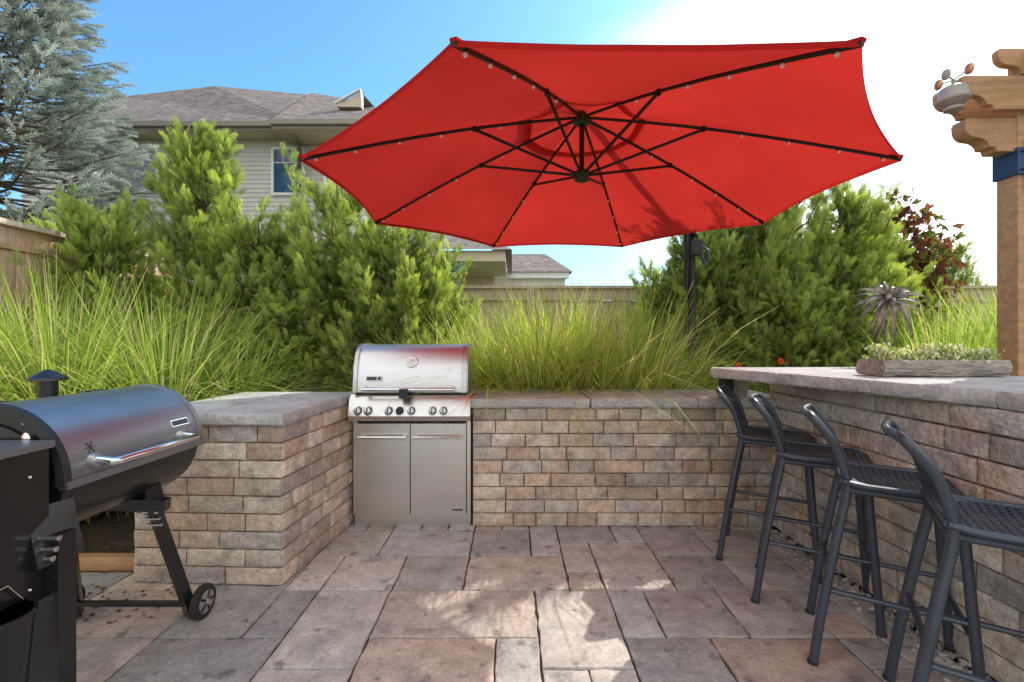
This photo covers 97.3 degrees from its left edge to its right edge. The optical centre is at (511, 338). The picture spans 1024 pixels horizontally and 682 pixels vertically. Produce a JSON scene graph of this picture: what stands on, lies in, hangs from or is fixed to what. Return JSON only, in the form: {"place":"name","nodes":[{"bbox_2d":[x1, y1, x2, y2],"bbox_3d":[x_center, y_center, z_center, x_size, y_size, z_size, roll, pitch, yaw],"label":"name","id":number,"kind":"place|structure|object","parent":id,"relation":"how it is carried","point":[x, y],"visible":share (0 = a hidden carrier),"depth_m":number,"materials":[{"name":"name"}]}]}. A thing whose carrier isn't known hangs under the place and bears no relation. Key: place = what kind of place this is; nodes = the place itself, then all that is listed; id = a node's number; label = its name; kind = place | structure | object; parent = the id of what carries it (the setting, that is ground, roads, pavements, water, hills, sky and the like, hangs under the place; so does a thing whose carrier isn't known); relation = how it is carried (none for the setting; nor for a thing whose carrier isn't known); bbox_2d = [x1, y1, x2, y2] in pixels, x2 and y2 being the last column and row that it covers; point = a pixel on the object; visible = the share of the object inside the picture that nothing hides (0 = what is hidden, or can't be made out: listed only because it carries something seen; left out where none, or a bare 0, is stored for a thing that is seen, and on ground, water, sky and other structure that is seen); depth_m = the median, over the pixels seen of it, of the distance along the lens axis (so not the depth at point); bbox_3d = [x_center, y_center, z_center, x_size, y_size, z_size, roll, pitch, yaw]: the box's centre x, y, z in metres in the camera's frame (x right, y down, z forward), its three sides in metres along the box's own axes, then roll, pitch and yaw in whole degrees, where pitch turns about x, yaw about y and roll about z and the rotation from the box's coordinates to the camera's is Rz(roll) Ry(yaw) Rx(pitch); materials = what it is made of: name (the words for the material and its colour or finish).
{"place":"outdoors","nodes":[
{"label":"outdoors","id":0,"kind":"place"},
{"bbox_2d":[0,0,1023,300],"label":"sky","id":1,"kind":"structure","parent":0,"point":[336,48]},
{"bbox_2d":[76,517,969,681],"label":"paver patio","id":2,"kind":"structure","parent":0,"point":[351,602],"depth_m":2.14,"materials":[{"name":"stone"}]},
{"bbox_2d":[0,369,215,681],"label":"pellet smoker","id":3,"kind":"object","parent":2,"relation":"on","point":[68,462],"visible":1,"depth_m":1.53,"materials":[{"name":"metal"}]},
{"bbox_2d":[82,583,174,623],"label":"fallen leaves","id":4,"kind":"object","parent":2,"relation":"on","point":[110,622],"visible":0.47,"depth_m":2.23,"materials":[{"name":"brown plant"}]},
{"bbox_2d":[134,392,354,584],"bbox_3d":[-1.610,0.865,2.911,0.973,0.930,1.040,0,0,0],"label":"stone counter","id":5,"kind":"object","parent":2,"relation":"on","point":[259,491],"visible":0.78,"depth_m":2.44,"materials":[{"name":"beige stone"}]},
{"bbox_2d":[348,343,476,525],"bbox_3d":[-0.707,0.682,3.393,0.838,1.297,0.695,0,0,0],"label":"gas grill","id":6,"kind":"object","parent":2,"relation":"on","point":[398,480],"visible":0.99,"depth_m":3.17,"materials":[{"name":"silver metal"}]},
{"bbox_2d":[471,389,776,525],"bbox_3d":[0.841,0.875,3.465,2.281,0.910,0.632,0,0,0],"label":"stone counter","id":7,"kind":"object","parent":2,"relation":"on","point":[528,477],"visible":0.89,"depth_m":3.19,"materials":[{"name":"beige stone"}]},
{"bbox_2d":[715,385,822,583],"bbox_3d":[1.558,0.818,2.768,0.561,1.030,0.445,0,0,31],"label":"bar stool","id":8,"kind":"object","parent":2,"relation":"on","point":[761,433],"visible":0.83,"depth_m":2.69,"materials":[{"name":"paint"}]},
{"bbox_2d":[748,392,886,637],"bbox_3d":[1.538,0.818,2.328,0.561,1.030,0.445,0,0,31],"label":"bar stool","id":9,"kind":"object","parent":2,"relation":"on","point":[785,449],"visible":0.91,"depth_m":2.25,"materials":[{"name":"paint"}]},
{"bbox_2d":[800,403,985,677],"bbox_3d":[1.544,0.818,1.893,0.561,1.030,0.445,0,0,32],"label":"bar stool","id":10,"kind":"object","parent":2,"relation":"on","point":[846,481],"visible":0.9,"depth_m":1.82,"materials":[{"name":"paint"}]},
{"bbox_2d":[881,419,1023,681],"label":"bar stool","id":11,"kind":"object","parent":2,"relation":"on","point":[942,508],"visible":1,"depth_m":1.43,"materials":[{"name":"paint"}]},
{"label":"ground","id":12,"kind":"structure","parent":0,"visible":0},
{"bbox_2d":[0,0,178,274],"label":"blue spruce tree","id":13,"kind":"object","parent":12,"relation":"on","point":[53,28],"visible":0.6,"depth_m":7.99,"materials":[{"name":"green plant"}]},
{"bbox_2d":[22,140,431,284],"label":"wall","id":14,"kind":"structure","parent":12,"relation":"on","point":[253,157],"depth_m":11.49,"materials":[{"name":"plastic"}]},
{"bbox_2d":[123,144,158,192],"bbox_3d":[-9.434,-4.331,11.450,0.887,1.235,0.040,0,0,0],"label":"window","id":15,"kind":"structure","parent":14,"relation":"attached to","point":[146,162],"depth_m":11.46,"materials":[{"name":"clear glass"}]},
{"bbox_2d":[0,86,374,190],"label":"roof","id":16,"kind":"structure","parent":14,"relation":"on","point":[216,103],"depth_m":12.75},
{"bbox_2d":[2,119,358,143],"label":"eaves","id":17,"kind":"object","parent":16,"relation":"attached to","point":[312,131],"visible":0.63,"depth_m":10.88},
{"bbox_2d":[271,147,303,195],"bbox_3d":[-5.708,-4.265,11.450,0.837,1.235,0.040,0,0,0],"label":"window","id":18,"kind":"structure","parent":14,"relation":"attached to","point":[281,181],"depth_m":11.46,"materials":[{"name":"clear glass"}]},
{"bbox_2d":[323,88,363,238],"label":"gable and downspout","id":19,"kind":"structure","parent":14,"relation":"attached to","point":[355,102],"depth_m":12.36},
{"bbox_2d":[315,231,511,300],"bbox_3d":[-2.400,-0.845,12.050,4.800,4.350,3.900,0,0,0],"label":"porch","id":20,"kind":"object","parent":12,"relation":"on","point":[488,267],"visible":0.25,"depth_m":10.90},
{"bbox_2d":[495,254,572,335],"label":"garage wing","id":21,"kind":"structure","parent":12,"relation":"on","point":[524,266],"depth_m":14.00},
{"bbox_2d":[79,511,997,681],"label":"mulch bed","id":22,"kind":"object","parent":12,"relation":"on","point":[102,533],"depth_m":3.12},
{"bbox_2d":[0,217,170,350],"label":"wooden fence","id":23,"kind":"object","parent":22,"relation":"on","point":[23,238],"visible":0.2,"depth_m":4.24,"materials":[{"name":"brown wood"}]},
{"bbox_2d":[18,208,158,355],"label":"cedar tree","id":24,"kind":"object","parent":22,"relation":"on","point":[43,223],"depth_m":5.14,"materials":[{"name":"green plant"}]},
{"bbox_2d":[5,183,186,352],"bbox_3d":[-4.272,-0.120,4.762,1.607,2.899,1.692,0,0,40],"label":"cedar tree","id":25,"kind":"object","parent":22,"relation":"on","point":[84,236],"visible":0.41,"depth_m":4.49,"materials":[{"name":"green plant"}]},
{"bbox_2d":[0,273,202,400],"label":"ornamental grass","id":26,"kind":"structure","parent":22,"relation":"on","point":[23,339],"depth_m":3.21,"materials":[{"name":"green plant"}]},
{"bbox_2d":[78,553,134,570],"bbox_3d":[-3.350,1.320,2.665,2.500,0.080,0.070,0,0,0],"label":"timber edging","id":27,"kind":"object","parent":22,"relation":"on","point":[106,561],"depth_m":2.63,"materials":[{"name":"brown wood"}]},
{"bbox_2d":[0,266,263,396],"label":"ornamental grass","id":28,"kind":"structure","parent":22,"relation":"on","point":[9,322],"depth_m":3.58,"materials":[{"name":"green plant"}]},
{"bbox_2d":[0,248,327,522],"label":"ornamental grass","id":29,"kind":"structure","parent":22,"relation":"on","point":[22,358],"depth_m":3.04,"materials":[{"name":"green plant"}]},
{"bbox_2d":[1,272,336,397],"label":"ornamental grass","id":30,"kind":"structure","parent":22,"relation":"on","point":[174,333],"depth_m":3.60,"materials":[{"name":"green plant"}]},
{"bbox_2d":[66,115,289,368],"bbox_3d":[-3.438,-0.558,4.964,2.134,3.776,2.145,0,0,29],"label":"cedar tree","id":31,"kind":"object","parent":22,"relation":"on","point":[184,201],"visible":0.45,"depth_m":4.71,"materials":[{"name":"green plant"}]},
{"bbox_2d":[0,273,378,520],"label":"ornamental grass","id":32,"kind":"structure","parent":22,"relation":"on","point":[183,375],"depth_m":3.36,"materials":[{"name":"green plant"}]},
{"bbox_2d":[130,303,281,391],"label":"cedar tree","id":33,"kind":"object","parent":22,"relation":"on","point":[204,309],"visible":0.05,"depth_m":4.17,"materials":[{"name":"green plant"}]},
{"bbox_2d":[100,322,350,400],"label":"ornamental grass","id":34,"kind":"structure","parent":22,"relation":"on","point":[242,380],"depth_m":3.78,"materials":[{"name":"green plant"}]},
{"bbox_2d":[167,196,327,391],"bbox_3d":[-2.756,-0.067,4.880,1.607,2.794,1.692,0,0,-38],"label":"cedar tree","id":35,"kind":"object","parent":22,"relation":"on","point":[272,238],"visible":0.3,"depth_m":4.62,"materials":[{"name":"green plant"}]},
{"bbox_2d":[213,286,350,391],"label":"cedar tree","id":36,"kind":"object","parent":22,"relation":"on","point":[282,315],"visible":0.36,"depth_m":4.32,"materials":[{"name":"green plant"}]},
{"bbox_2d":[240,141,400,391],"bbox_3d":[-1.835,-0.331,4.971,1.996,3.323,1.751,0,0,-27],"label":"cedar tree","id":37,"kind":"object","parent":22,"relation":"on","point":[304,253],"visible":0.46,"depth_m":4.59,"materials":[{"name":"green plant"}]},
{"bbox_2d":[307,212,473,391],"bbox_3d":[-1.256,-0.067,4.820,1.643,2.794,1.730,0,0,-15],"label":"cedar tree","id":38,"kind":"object","parent":22,"relation":"on","point":[406,299],"visible":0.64,"depth_m":4.57,"materials":[{"name":"green plant"}]},
{"bbox_2d":[399,237,483,362],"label":"cedar tree","id":39,"kind":"object","parent":22,"relation":"on","point":[456,295],"visible":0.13,"depth_m":5.13,"materials":[{"name":"green plant"}]},
{"bbox_2d":[288,295,664,453],"bbox_3d":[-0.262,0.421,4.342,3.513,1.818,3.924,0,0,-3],"label":"ornamental grass","id":40,"kind":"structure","parent":22,"relation":"on","point":[497,373],"depth_m":4.00,"materials":[{"name":"green plant"}]},
{"bbox_2d":[296,274,716,450],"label":"ornamental grass","id":41,"kind":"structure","parent":22,"relation":"on","point":[535,375],"depth_m":3.78,"materials":[{"name":"green plant"}]},
{"bbox_2d":[366,271,791,448],"bbox_3d":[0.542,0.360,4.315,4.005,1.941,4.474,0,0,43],"label":"ornamental grass","id":42,"kind":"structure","parent":22,"relation":"on","point":[593,365],"depth_m":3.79,"materials":[{"name":"green plant"}]},
{"bbox_2d":[178,285,996,381],"bbox_3d":[1.518,0.300,6.190,17.036,2.060,0.140,0,0,0],"label":"wooden fence","id":43,"kind":"object","parent":22,"relation":"on","point":[492,296],"visible":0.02,"depth_m":6.17,"materials":[{"name":"brown wood"}]},
{"bbox_2d":[299,36,903,387],"bbox_3d":[0.458,-0.164,2.976,3.115,3.028,3.148,0,0,0],"label":"cantilever umbrella","id":44,"kind":"object","parent":22,"relation":"on","point":[499,144],"visible":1,"depth_m":2.69,"materials":[{"name":"fabric"}]},
{"bbox_2d":[473,277,839,450],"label":"ornamental grass","id":45,"kind":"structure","parent":22,"relation":"on","point":[638,339],"depth_m":3.84,"materials":[{"name":"green plant"}]},
{"bbox_2d":[614,250,722,372],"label":"cedar tree","id":46,"kind":"object","parent":22,"relation":"on","point":[650,284],"visible":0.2,"depth_m":5.11,"materials":[{"name":"green plant"}]},
{"bbox_2d":[573,311,785,435],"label":"ornamental grass","id":47,"kind":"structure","parent":22,"relation":"on","point":[698,368],"depth_m":4.10,"materials":[{"name":"green plant"}]},
{"bbox_2d":[632,228,783,391],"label":"cedar tree","id":48,"kind":"object","parent":22,"relation":"on","point":[725,249],"visible":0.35,"depth_m":4.53,"materials":[{"name":"green plant"}]},
{"bbox_2d":[713,358,790,393],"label":"orange flowers","id":49,"kind":"object","parent":22,"relation":"on","point":[780,360],"visible":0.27,"depth_m":3.98,"materials":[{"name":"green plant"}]},
{"bbox_2d":[666,200,844,391],"bbox_3d":[2.600,-0.561,5.002,1.664,3.783,1.896,0,0,21],"label":"cedar tree","id":50,"kind":"object","parent":22,"relation":"on","point":[772,244],"visible":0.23,"depth_m":4.46,"materials":[{"name":"green plant"}]},
{"bbox_2d":[713,190,872,391],"bbox_3d":[2.972,-0.357,5.047,1.696,3.374,1.488,0,0,33],"label":"cedar tree","id":51,"kind":"object","parent":22,"relation":"on","point":[814,250],"visible":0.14,"depth_m":4.58,"materials":[{"name":"green plant"}]},
{"bbox_2d":[719,268,873,392],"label":"cedar tree","id":52,"kind":"object","parent":22,"relation":"on","point":[800,333],"visible":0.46,"depth_m":4.26,"materials":[{"name":"green plant"}]},
{"bbox_2d":[787,178,937,362],"bbox_3d":[3.538,-0.255,4.941,1.664,3.170,1.896,0,0,44],"label":"cedar tree","id":53,"kind":"object","parent":22,"relation":"on","point":[853,212],"visible":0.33,"depth_m":4.66,"materials":[{"name":"green plant"}]},
{"bbox_2d":[710,367,1023,681],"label":"stone bar counter","id":54,"kind":"object","parent":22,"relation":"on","point":[965,434],"visible":0.53,"depth_m":2.07,"materials":[{"name":"beige stone"}]},
{"bbox_2d":[855,359,1012,375],"bbox_3d":[2.269,0.153,2.441,0.676,0.085,0.205,0,0,0],"label":"stone trough planter","id":55,"kind":"object","parent":54,"relation":"on","point":[876,367],"visible":0.8,"depth_m":2.35,"materials":[{"name":"grey stone"}]},
{"bbox_2d":[862,342,1004,366],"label":"succulent plants","id":56,"kind":"object","parent":55,"relation":"in","point":[933,351],"visible":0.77,"depth_m":2.40,"materials":[{"name":"green plant"}]},
{"bbox_2d":[811,277,923,366],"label":"cedar tree","id":57,"kind":"object","parent":22,"relation":"on","point":[854,332],"visible":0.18,"depth_m":4.29,"materials":[{"name":"green plant"}]},
{"bbox_2d":[760,530,991,681],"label":"pebble strip","id":58,"kind":"object","parent":22,"relation":"on","point":[963,664],"visible":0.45,"depth_m":2.20,"materials":[{"name":"grey gravel"}]},
{"bbox_2d":[840,281,928,346],"bbox_3d":[2.856,0.445,3.443,0.500,1.770,0.505,0,0,0],"label":"metal flower sculpture","id":59,"kind":"object","parent":22,"relation":"on","point":[888,295],"visible":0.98,"depth_m":3.35,"materials":[{"name":"grey metal"}]},
{"bbox_2d":[830,219,948,349],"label":"cedar tree","id":60,"kind":"object","parent":22,"relation":"on","point":[898,240],"visible":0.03,"depth_m":5.11,"materials":[{"name":"green plant"}]},
{"bbox_2d":[829,186,968,339],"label":"purple maple tree","id":61,"kind":"object","parent":22,"relation":"on","point":[923,256],"visible":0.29,"depth_m":5.74,"materials":[{"name":"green plant"}]},
{"bbox_2d":[816,280,996,366],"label":"ornamental grass","id":62,"kind":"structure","parent":22,"relation":"on","point":[974,323],"depth_m":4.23,"materials":[{"name":"green plant"}]},
{"bbox_2d":[818,277,996,365],"bbox_3d":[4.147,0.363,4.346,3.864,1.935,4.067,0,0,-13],"label":"ornamental grass","id":63,"kind":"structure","parent":22,"relation":"on","point":[963,333],"depth_m":4.02,"materials":[{"name":"green plant"}]},
{"bbox_2d":[913,275,996,346],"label":"ornamental grass","id":64,"kind":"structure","parent":22,"relation":"on","point":[964,317],"depth_m":4.80,"materials":[{"name":"green plant"}]},
{"bbox_2d":[932,48,1023,375],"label":"wooden pergola","id":65,"kind":"object","parent":22,"relation":"on","point":[990,116],"visible":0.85,"depth_m":3.00,"materials":[{"name":"brown wood"}]},
{"bbox_2d":[934,63,973,113],"bbox_3d":[2.904,-1.628,2.957,0.184,0.276,0.179,0,0,33],"label":"weather station","id":66,"kind":"object","parent":65,"relation":"attached to","point":[954,97],"visible":0.98,"depth_m":2.92,"materials":[{"name":"plastic"}]},
{"bbox_2d":[934,239,989,300],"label":"distant conifer tree","id":67,"kind":"object","parent":12,"relation":"on","point":[954,270],"visible":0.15,"depth_m":21.57,"materials":[{"name":"green plant"}]}
]}

